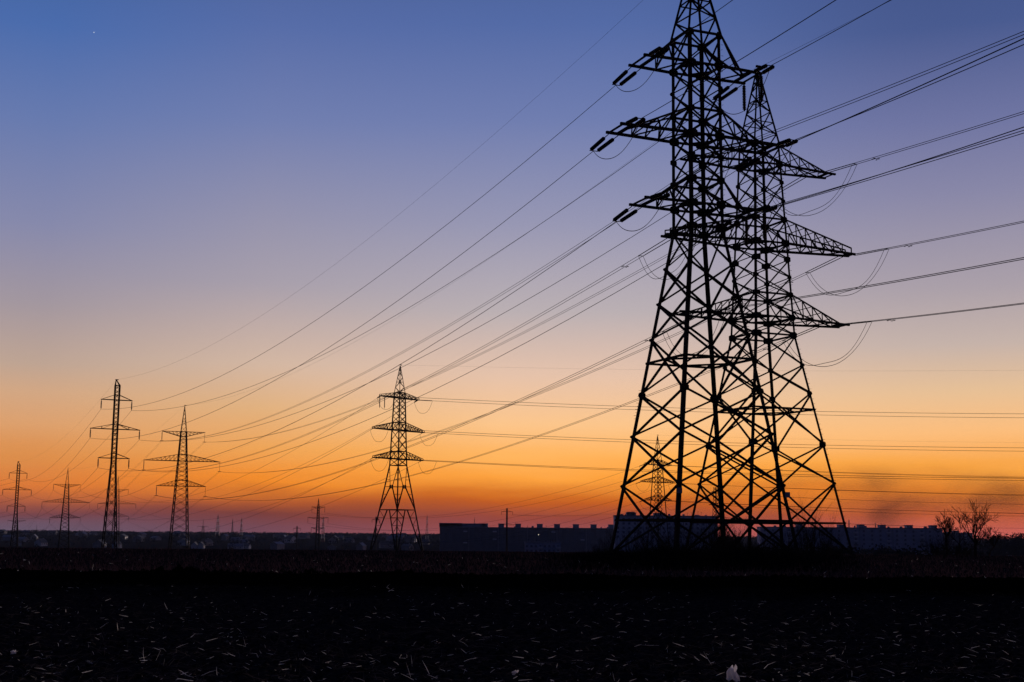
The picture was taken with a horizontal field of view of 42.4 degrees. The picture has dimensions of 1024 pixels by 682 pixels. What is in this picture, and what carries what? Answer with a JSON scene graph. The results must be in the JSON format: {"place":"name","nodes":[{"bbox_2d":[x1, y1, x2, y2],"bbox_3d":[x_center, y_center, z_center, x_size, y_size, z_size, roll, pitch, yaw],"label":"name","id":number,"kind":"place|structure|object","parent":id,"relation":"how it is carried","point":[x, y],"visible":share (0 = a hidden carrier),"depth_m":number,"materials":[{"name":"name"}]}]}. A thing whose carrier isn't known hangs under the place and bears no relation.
{"place":"outdoors","nodes":[
{"label":"outdoors","id":0,"kind":"place"},
{"bbox_2d":[0,532,1023,681],"bbox_3d":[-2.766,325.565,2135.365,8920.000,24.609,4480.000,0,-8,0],"label":"ground","id":1,"kind":"structure","parent":0,"point":[46,583],"depth_m":26.45,"materials":[{"name":"soil"}]},
{"bbox_2d":[3,461,29,546],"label":"slim pylon","id":2,"kind":"object","parent":1,"relation":"on","point":[16,537],"visible":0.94,"depth_m":532.41,"materials":[{"name":"metal"}]},
{"bbox_2d":[44,470,89,547],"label":"wide pylon","id":3,"kind":"object","parent":1,"relation":"on","point":[68,515],"visible":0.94,"depth_m":634.84,"materials":[{"name":"metal"}]},
{"bbox_2d":[90,379,139,548],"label":"slim pylon","id":4,"kind":"object","parent":1,"relation":"on","point":[117,424],"visible":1,"depth_m":299.86,"materials":[{"name":"metal"}]},
{"bbox_2d":[98,477,133,548],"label":"wide pylon","id":5,"kind":"object","parent":1,"relation":"on","point":[113,513],"visible":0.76,"depth_m":784.34,"materials":[{"name":"metal"}]},
{"bbox_2d":[145,405,218,548],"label":"wide pylon","id":6,"kind":"object","parent":1,"relation":"on","point":[185,436],"visible":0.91,"depth_m":386.18,"materials":[{"name":"metal"}]},
{"bbox_2d":[0,530,439,550],"bbox_3d":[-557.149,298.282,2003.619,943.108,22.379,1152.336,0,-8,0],"label":"valley trees","id":7,"kind":"object","parent":1,"relation":"on","point":[126,542],"visible":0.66,"depth_m":1796.15,"materials":[{"name":"plant"}]},
{"bbox_2d":[270,541,284,549],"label":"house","id":8,"kind":"structure","parent":1,"relation":"on","point":[279,545],"depth_m":1477.98,"materials":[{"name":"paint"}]},
{"bbox_2d":[308,499,327,549],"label":"pylon","id":9,"kind":"object","parent":1,"relation":"on","point":[318,529],"visible":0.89,"depth_m":660.18,"materials":[{"name":"metal"}]},
{"bbox_2d":[370,364,424,550],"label":"angle pylon","id":10,"kind":"object","parent":1,"relation":"on","point":[405,431],"visible":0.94,"depth_m":314.01,"materials":[{"name":"metal"}]},
{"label":"insulator string","id":11,"kind":"object","parent":10,"relation":"attached to","visible":0},
{"bbox_2d":[396,396,999,413],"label":"conductor wire","id":12,"kind":"object","parent":11,"relation":"attached to","point":[702,408],"visible":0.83,"depth_m":305.14,"materials":[{"name":"metal"}]},
{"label":"insulator string","id":13,"kind":"object","parent":10,"relation":"attached to","visible":0},
{"bbox_2d":[443,401,1011,417],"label":"conductor wire","id":14,"kind":"object","parent":13,"relation":"attached to","point":[791,414],"visible":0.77,"depth_m":314.59,"materials":[{"name":"metal"}]},
{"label":"insulator string","id":15,"kind":"object","parent":10,"relation":"attached to","visible":0},
{"bbox_2d":[398,429,1003,447],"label":"conductor wire","id":16,"kind":"object","parent":15,"relation":"attached to","point":[722,442],"visible":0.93,"depth_m":303.87,"materials":[{"name":"metal"}]},
{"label":"insulator string","id":17,"kind":"object","parent":10,"relation":"attached to","visible":0},
{"bbox_2d":[438,433,971,450],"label":"conductor wire","id":18,"kind":"object","parent":17,"relation":"attached to","point":[721,445],"visible":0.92,"depth_m":316.15,"materials":[{"name":"metal"}]},
{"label":"insulator string","id":19,"kind":"object","parent":10,"relation":"attached to","visible":0},
{"bbox_2d":[392,458,966,477],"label":"conductor wire","id":20,"kind":"object","parent":19,"relation":"attached to","point":[685,471],"visible":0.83,"depth_m":303.92,"materials":[{"name":"metal"}]},
{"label":"insulator string","id":21,"kind":"object","parent":10,"relation":"attached to","visible":0},
{"bbox_2d":[437,461,1023,480],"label":"conductor wire","id":22,"kind":"object","parent":21,"relation":"attached to","point":[731,474],"visible":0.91,"depth_m":314.79,"materials":[{"name":"metal"}]},
{"bbox_2d":[499,508,512,550],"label":"utility pole","id":23,"kind":"object","parent":1,"relation":"on","point":[506,511],"visible":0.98,"depth_m":554.34,"materials":[{"name":"concrete"}]},
{"bbox_2d":[0,582,1023,681],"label":"old stalks","id":24,"kind":"object","parent":1,"relation":"on","point":[437,676],"visible":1,"depth_m":17.63,"materials":[{"name":"plant"}]},
{"bbox_2d":[0,586,1023,681],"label":"straw","id":25,"kind":"object","parent":1,"relation":"on","point":[502,642],"visible":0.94,"depth_m":17.49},
{"bbox_2d":[0,568,1023,681],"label":"soil clods","id":26,"kind":"object","parent":1,"relation":"on","point":[668,675],"visible":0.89,"depth_m":19.09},
{"bbox_2d":[7,529,1023,540],"bbox_3d":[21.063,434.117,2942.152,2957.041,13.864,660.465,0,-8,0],"label":"wood","id":27,"kind":"object","parent":1,"relation":"on","point":[330,533],"visible":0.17,"depth_m":2802.87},
{"bbox_2d":[439,523,612,551],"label":"apartment block","id":28,"kind":"structure","parent":1,"relation":"on","point":[575,538],"depth_m":989.15,"materials":[{"name":"concrete"}]},
{"bbox_2d":[524,539,560,551],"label":"apartment block","id":29,"kind":"structure","parent":1,"relation":"on","point":[534,546],"depth_m":810.23,"materials":[{"name":"concrete"}]},
{"bbox_2d":[595,530,616,556],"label":"bare shrub","id":30,"kind":"object","parent":1,"relation":"on","point":[605,548],"visible":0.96,"depth_m":88.31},
{"bbox_2d":[602,527,641,553],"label":"bare shrub","id":31,"kind":"object","parent":1,"relation":"on","point":[635,544],"visible":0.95,"depth_m":92.65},
{"bbox_2d":[633,516,660,550],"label":"bare shrub","id":32,"kind":"object","parent":1,"relation":"on","point":[639,529],"visible":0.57,"depth_m":101.53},
{"bbox_2d":[640,436,673,547],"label":"angle pylon","id":33,"kind":"object","parent":1,"relation":"on","point":[660,496],"visible":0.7,"depth_m":483.70,"materials":[{"name":"metal"}]},
{"bbox_2d":[644,529,670,551],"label":"bare shrub","id":34,"kind":"object","parent":1,"relation":"on","point":[652,539],"visible":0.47,"depth_m":97.49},
{"bbox_2d":[613,511,717,551],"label":"apartment block","id":35,"kind":"structure","parent":1,"relation":"on","point":[628,526],"depth_m":851.61,"materials":[{"name":"concrete"}]},
{"bbox_2d":[669,518,728,559],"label":"bare shrub","id":36,"kind":"object","parent":1,"relation":"on","point":[709,546],"visible":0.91,"depth_m":77.49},
{"bbox_2d":[606,0,799,556],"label":"lattice pylon","id":37,"kind":"object","parent":1,"relation":"on","point":[691,132],"visible":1,"depth_m":102.16,"materials":[{"name":"metal"}]},
{"bbox_2d":[589,134,617,151],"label":"insulator set","id":38,"kind":"object","parent":37,"relation":"attached to","point":[599,142],"visible":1,"depth_m":103.41,"materials":[{"name":"ceramic"}]},
{"bbox_2d":[93,151,592,438],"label":"conductor wire","id":39,"kind":"object","parent":38,"relation":"attached to","point":[396,301],"visible":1,"depth_m":135.82,"materials":[{"name":"metal"}]},
{"bbox_2d":[612,67,640,85],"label":"insulator set","id":40,"kind":"object","parent":37,"relation":"attached to","point":[621,76],"visible":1,"depth_m":104.98,"materials":[{"name":"ceramic"}]},
{"bbox_2d":[119,85,615,408],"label":"conductor wire","id":41,"kind":"object","parent":40,"relation":"attached to","point":[410,252],"visible":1,"depth_m":138.43,"materials":[{"name":"metal"}]},
{"bbox_2d":[612,206,641,221],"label":"insulator set","id":42,"kind":"object","parent":37,"relation":"attached to","point":[622,213],"visible":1,"depth_m":103.32,"materials":[{"name":"ceramic"}]},
{"bbox_2d":[101,222,614,470],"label":"conductor wire","id":43,"kind":"object","parent":42,"relation":"attached to","point":[401,363],"visible":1,"depth_m":138.65,"materials":[{"name":"metal"}]},
{"bbox_2d":[624,117,645,126],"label":"insulator set","id":44,"kind":"object","parent":37,"relation":"attached to","point":[632,120],"visible":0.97,"depth_m":97.75,"materials":[{"name":"ceramic"}]},
{"bbox_2d":[641,0,835,118],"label":"conductor wire","id":45,"kind":"object","parent":44,"relation":"attached to","point":[744,57],"visible":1,"depth_m":78.58,"materials":[{"name":"metal"}]},
{"bbox_2d":[646,46,668,57],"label":"insulator set","id":46,"kind":"object","parent":37,"relation":"attached to","point":[656,50],"visible":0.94,"depth_m":99.37,"materials":[{"name":"ceramic"}]},
{"bbox_2d":[647,192,669,199],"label":"insulator set","id":47,"kind":"object","parent":37,"relation":"attached to","point":[660,195],"visible":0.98,"depth_m":97.73,"materials":[{"name":"ceramic"}]},
{"bbox_2d":[667,38,1023,193],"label":"conductor wire","id":48,"kind":"object","parent":47,"relation":"attached to","point":[862,111],"visible":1,"depth_m":67.92,"materials":[{"name":"metal"}]},
{"bbox_2d":[712,83,742,100],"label":"insulator set","id":49,"kind":"object","parent":37,"relation":"attached to","point":[729,93],"visible":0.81,"depth_m":108.27,"materials":[{"name":"ceramic"}]},
{"bbox_2d":[131,101,713,410],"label":"conductor wire","id":50,"kind":"object","parent":49,"relation":"attached to","point":[453,280],"visible":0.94,"depth_m":149.88,"materials":[{"name":"metal"}]},
{"bbox_2d":[715,218,744,231],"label":"insulator set","id":51,"kind":"object","parent":37,"relation":"attached to","point":[728,222],"visible":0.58,"depth_m":106.41,"materials":[{"name":"ceramic"}]},
{"bbox_2d":[133,232,717,471],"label":"conductor wire","id":52,"kind":"object","parent":51,"relation":"attached to","point":[462,375],"visible":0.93,"depth_m":146.14,"materials":[{"name":"metal"}]},
{"bbox_2d":[735,154,764,169],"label":"insulator set","id":53,"kind":"object","parent":37,"relation":"attached to","point":[751,163],"visible":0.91,"depth_m":108.40,"materials":[{"name":"ceramic"}]},
{"bbox_2d":[143,170,736,440],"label":"conductor wire","id":54,"kind":"object","parent":53,"relation":"attached to","point":[472,330],"visible":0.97,"depth_m":149.34,"materials":[{"name":"metal"}]},
{"bbox_2d":[751,64,774,74],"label":"insulator set","id":55,"kind":"object","parent":37,"relation":"attached to","point":[762,67],"visible":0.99,"depth_m":102.95,"materials":[{"name":"ceramic"}]},
{"bbox_2d":[771,0,889,65],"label":"conductor wire","id":56,"kind":"object","parent":55,"relation":"attached to","point":[832,32],"visible":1,"depth_m":92.30,"materials":[{"name":"metal"}]},
{"bbox_2d":[753,205,777,212],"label":"insulator set","id":57,"kind":"object","parent":37,"relation":"attached to","point":[762,208],"visible":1,"depth_m":101.24,"materials":[{"name":"ceramic"}]},
{"bbox_2d":[701,133,1023,227],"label":"conductor wire","id":58,"kind":"object","parent":57,"relation":"attached to","point":[887,174],"visible":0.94,"depth_m":87.38,"materials":[{"name":"metal"}]},
{"bbox_2d":[774,127,1023,206],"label":"conductor wire","id":59,"kind":"object","parent":57,"relation":"attached to","point":[907,165],"visible":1,"depth_m":81.21,"materials":[{"name":"metal"}]},
{"bbox_2d":[773,138,797,146],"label":"insulator set","id":60,"kind":"object","parent":37,"relation":"attached to","point":[785,141],"visible":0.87,"depth_m":102.87,"materials":[{"name":"ceramic"}]},
{"bbox_2d":[795,44,1023,139],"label":"conductor wire","id":61,"kind":"object","parent":60,"relation":"attached to","point":[925,86],"visible":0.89,"depth_m":83.23,"materials":[{"name":"metal"}]},
{"bbox_2d":[545,533,870,571],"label":"scrub","id":62,"kind":"object","parent":1,"relation":"on","point":[749,557],"visible":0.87,"depth_m":72.43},
{"bbox_2d":[714,524,749,551],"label":"bare shrub","id":63,"kind":"object","parent":1,"relation":"on","point":[739,542],"visible":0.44,"depth_m":97.27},
{"bbox_2d":[726,664,739,681],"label":"plastic bag","id":64,"kind":"object","parent":1,"relation":"on","point":[731,673],"visible":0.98,"depth_m":14.66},
{"bbox_2d":[717,517,749,553],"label":"bare shrub","id":65,"kind":"object","parent":1,"relation":"on","point":[734,538],"visible":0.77,"depth_m":94.48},
{"bbox_2d":[661,65,855,554],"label":"lattice pylon","id":66,"kind":"object","parent":1,"relation":"on","point":[756,332],"visible":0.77,"depth_m":119.85,"materials":[{"name":"metal"}]},
{"bbox_2d":[638,238,670,255],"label":"insulator set","id":67,"kind":"object","parent":66,"relation":"attached to","point":[653,246],"visible":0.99,"depth_m":119.84,"materials":[{"name":"glass"}]},
{"bbox_2d":[149,256,637,470],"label":"conductor wire","id":68,"kind":"object","parent":67,"relation":"attached to","point":[434,372],"visible":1,"depth_m":162.40,"materials":[{"name":"metal"}]},
{"bbox_2d":[152,256,642,470],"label":"conductor wire","id":69,"kind":"object","parent":67,"relation":"attached to","point":[447,367],"visible":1,"depth_m":161.17,"materials":[{"name":"metal"}]},
{"bbox_2d":[662,317,696,331],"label":"insulator set","id":70,"kind":"object","parent":66,"relation":"attached to","point":[676,324],"visible":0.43,"depth_m":120.26,"materials":[{"name":"glass"}]},
{"bbox_2d":[161,340,648,499],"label":"conductor wire","id":71,"kind":"object","parent":70,"relation":"attached to","point":[460,426],"visible":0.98,"depth_m":164.66,"materials":[{"name":"metal"}]},
{"bbox_2d":[155,332,660,499],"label":"conductor wire","id":72,"kind":"object","parent":70,"relation":"attached to","point":[435,435],"visible":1,"depth_m":170.37,"materials":[{"name":"metal"}]},
{"bbox_2d":[769,177,805,195],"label":"insulator set","id":73,"kind":"object","parent":66,"relation":"attached to","point":[789,186],"visible":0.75,"depth_m":126.35,"materials":[{"name":"glass"}]},
{"bbox_2d":[222,197,766,441],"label":"conductor wire","id":74,"kind":"object","parent":73,"relation":"attached to","point":[498,344],"visible":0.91,"depth_m":187.27,"materials":[{"name":"metal"}]},
{"bbox_2d":[225,196,772,441],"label":"conductor wire","id":75,"kind":"object","parent":73,"relation":"attached to","point":[509,340],"visible":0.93,"depth_m":183.92,"materials":[{"name":"metal"}]},
{"bbox_2d":[782,327,819,340],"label":"insulator set","id":76,"kind":"object","parent":66,"relation":"attached to","point":[802,332],"visible":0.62,"depth_m":124.60,"materials":[{"name":"glass"}]},
{"bbox_2d":[205,341,780,500],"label":"conductor wire","id":77,"kind":"object","parent":76,"relation":"attached to","point":[490,451],"visible":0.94,"depth_m":187.74,"materials":[{"name":"metal"}]},
{"bbox_2d":[206,341,784,500],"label":"conductor wire","id":78,"kind":"object","parent":76,"relation":"attached to","point":[524,441],"visible":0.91,"depth_m":180.95,"materials":[{"name":"metal"}]},
{"bbox_2d":[806,256,841,272],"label":"insulator set","id":79,"kind":"object","parent":66,"relation":"attached to","point":[824,265],"visible":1,"depth_m":126.72,"materials":[{"name":"glass"}]},
{"bbox_2d":[228,273,803,472],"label":"conductor wire","id":80,"kind":"object","parent":79,"relation":"attached to","point":[525,398],"visible":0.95,"depth_m":186.62,"materials":[{"name":"metal"}]},
{"bbox_2d":[261,273,808,472],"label":"conductor wire","id":81,"kind":"object","parent":79,"relation":"attached to","point":[548,390],"visible":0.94,"depth_m":180.99,"materials":[{"name":"metal"}]},
{"bbox_2d":[819,163,856,173],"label":"insulator set","id":82,"kind":"object","parent":66,"relation":"attached to","point":[838,169],"visible":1,"depth_m":120.87,"materials":[{"name":"glass"}]},
{"bbox_2d":[853,111,1023,163],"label":"conductor wire","id":83,"kind":"object","parent":82,"relation":"attached to","point":[940,137],"visible":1,"depth_m":107.13,"materials":[{"name":"metal"}]},
{"bbox_2d":[858,113,1023,163],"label":"conductor wire","id":84,"kind":"object","parent":82,"relation":"attached to","point":[943,138],"visible":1,"depth_m":107.40,"materials":[{"name":"metal"}]},
{"bbox_2d":[769,525,819,563],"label":"bare shrub","id":85,"kind":"object","parent":1,"relation":"on","point":[788,549],"visible":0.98,"depth_m":77.83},
{"bbox_2d":[788,518,833,563],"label":"bare shrub","id":86,"kind":"object","parent":1,"relation":"on","point":[814,541],"visible":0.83,"depth_m":78.30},
{"bbox_2d":[793,492,830,544],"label":"sapling clump","id":87,"kind":"object","parent":1,"relation":"on","point":[808,519],"visible":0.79,"depth_m":107.24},
{"bbox_2d":[801,532,833,561],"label":"bare shrub","id":88,"kind":"object","parent":1,"relation":"on","point":[819,551],"visible":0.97,"depth_m":76.61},
{"bbox_2d":[811,506,850,555],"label":"sapling clump","id":89,"kind":"object","parent":1,"relation":"on","point":[827,534],"visible":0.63,"depth_m":105.92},
{"bbox_2d":[757,523,942,554],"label":"apartment block","id":90,"kind":"structure","parent":1,"relation":"on","point":[866,537],"depth_m":890.61,"materials":[{"name":"concrete"}]},
{"bbox_2d":[753,531,1023,555],"bbox_3d":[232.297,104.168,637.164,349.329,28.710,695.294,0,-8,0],"label":"hedgerow","id":91,"kind":"object","parent":1,"relation":"on","point":[1015,547],"visible":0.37,"depth_m":606.49,"materials":[{"name":"black plant"}]},
{"bbox_2d":[925,537,948,555],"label":"bare shrub","id":92,"kind":"object","parent":1,"relation":"on","point":[937,551],"visible":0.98,"depth_m":116.34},
{"bbox_2d":[934,510,958,553],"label":"bare tree","id":93,"kind":"object","parent":1,"relation":"on","point":[947,524],"visible":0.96,"depth_m":117.66,"materials":[{"name":"black plant"}]},
{"bbox_2d":[933,527,967,555],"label":"bare shrub","id":94,"kind":"object","parent":1,"relation":"on","point":[946,549],"visible":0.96,"depth_m":116.64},
{"bbox_2d":[939,516,972,555],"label":"bare tree","id":95,"kind":"object","parent":1,"relation":"on","point":[960,526],"visible":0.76,"depth_m":118.70,"materials":[{"name":"black plant"}]},
{"bbox_2d":[942,531,972,549],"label":"apartment block","id":96,"kind":"structure","parent":1,"relation":"on","point":[961,534],"depth_m":1483.95,"materials":[{"name":"concrete"}]},
{"bbox_2d":[954,536,977,555],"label":"bare shrub","id":97,"kind":"object","parent":1,"relation":"on","point":[966,547],"visible":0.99,"depth_m":116.50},
{"bbox_2d":[947,498,1004,555],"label":"bare tree","id":98,"kind":"object","parent":1,"relation":"on","point":[982,524],"visible":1,"depth_m":117.52,"materials":[{"name":"black plant"}]},
{"bbox_2d":[982,527,1004,555],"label":"bare tree","id":99,"kind":"object","parent":1,"relation":"on","point":[996,538],"visible":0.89,"depth_m":119.04,"materials":[{"name":"black plant"}]},
{"bbox_2d":[0,545,1023,577],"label":"dry grass","id":100,"kind":"structure","parent":0,"point":[81,568],"depth_m":64.84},
{"bbox_2d":[0,0,1023,539],"label":"sky","id":101,"kind":"structure","parent":0,"point":[173,173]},
{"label":"insulator set","id":102,"kind":"object","parent":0,"visible":0},
{"bbox_2d":[706,130,1023,224],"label":"conductor wire","id":103,"kind":"object","parent":102,"relation":"attached to","point":[878,174],"visible":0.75,"depth_m":84.26,"materials":[{"name":"metal"}]},
{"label":"insulator set","id":104,"kind":"object","parent":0,"visible":0},
{"bbox_2d":[727,257,1023,308],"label":"conductor wire","id":105,"kind":"object","parent":104,"relation":"attached to","point":[886,282],"visible":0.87,"depth_m":89.82,"materials":[{"name":"metal"}]},
{"bbox_2d":[728,259,1023,309],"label":"conductor wire","id":106,"kind":"object","parent":104,"relation":"attached to","point":[888,283],"visible":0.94,"depth_m":90.36,"materials":[{"name":"metal"}]},
{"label":"insulator set","id":107,"kind":"object","parent":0,"visible":0},
{"bbox_2d":[173,208,637,440],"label":"conductor wire","id":108,"kind":"object","parent":107,"relation":"attached to","point":[433,335],"visible":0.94,"depth_m":177.51,"materials":[{"name":"metal"}]},
{"bbox_2d":[168,185,667,440],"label":"conductor wire","id":109,"kind":"object","parent":107,"relation":"attached to","point":[444,327],"visible":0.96,"depth_m":173.12,"materials":[{"name":"metal"}]},
{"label":"insulator set","id":110,"kind":"object","parent":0,"visible":0},
{"bbox_2d":[732,31,1023,146],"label":"conductor wire","id":111,"kind":"object","parent":110,"relation":"attached to","point":[892,84],"visible":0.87,"depth_m":92.56,"materials":[{"name":"metal"}]},
{"bbox_2d":[737,34,1023,146],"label":"conductor wire","id":112,"kind":"object","parent":110,"relation":"attached to","point":[891,87],"visible":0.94,"depth_m":93.33,"materials":[{"name":"metal"}]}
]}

